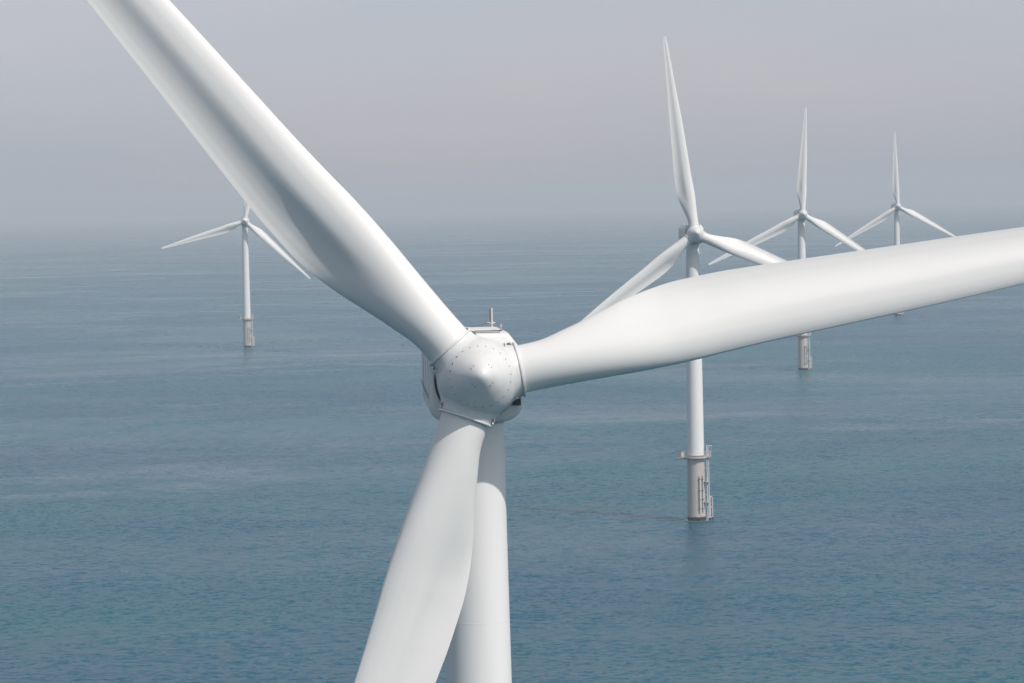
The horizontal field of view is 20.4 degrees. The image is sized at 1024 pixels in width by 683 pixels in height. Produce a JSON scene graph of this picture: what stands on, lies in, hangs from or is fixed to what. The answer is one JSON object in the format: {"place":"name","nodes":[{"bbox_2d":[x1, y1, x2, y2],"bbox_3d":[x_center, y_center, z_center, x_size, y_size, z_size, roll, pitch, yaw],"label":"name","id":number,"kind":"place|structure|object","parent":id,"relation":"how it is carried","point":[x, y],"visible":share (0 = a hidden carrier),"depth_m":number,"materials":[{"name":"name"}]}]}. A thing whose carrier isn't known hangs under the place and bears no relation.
{"place":"outdoors","nodes":[
{"label":"outdoors","id":0,"kind":"place"},
{"bbox_2d":[0,204,1023,682],"bbox_3d":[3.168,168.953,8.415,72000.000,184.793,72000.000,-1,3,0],"label":"sea","id":1,"kind":"structure","parent":0,"point":[192,490],"depth_m":813.33,"materials":[{"name":"liquid"}]},
{"bbox_2d":[161,200,310,346],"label":"wind turbine","id":2,"kind":"object","parent":1,"relation":"in","point":[245,224],"visible":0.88,"depth_m":1531.84,"materials":[{"name":"metal"}]},
{"bbox_2d":[87,0,1023,682],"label":"wind turbine","id":3,"kind":"object","parent":1,"relation":"in","point":[443,592],"visible":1,"depth_m":140.67,"materials":[{"name":"white paint"}]},
{"bbox_2d":[583,37,785,520],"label":"wind turbine","id":4,"kind":"object","parent":1,"relation":"in","point":[693,235],"visible":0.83,"depth_m":669.27,"materials":[{"name":"metal"}]},
{"bbox_2d":[708,107,864,369],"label":"wind turbine","id":5,"kind":"object","parent":1,"relation":"in","point":[801,215],"visible":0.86,"depth_m":1240.42,"materials":[{"name":"metal"}]},
{"bbox_2d":[835,132,955,315],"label":"wind turbine","id":6,"kind":"object","parent":1,"relation":"in","point":[896,207],"visible":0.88,"depth_m":1772.87,"materials":[{"name":"metal"}]},
{"bbox_2d":[0,0,1023,222],"label":"sky","id":7,"kind":"structure","parent":0,"point":[413,107],"materials":[{"name":"grey"}]}
]}

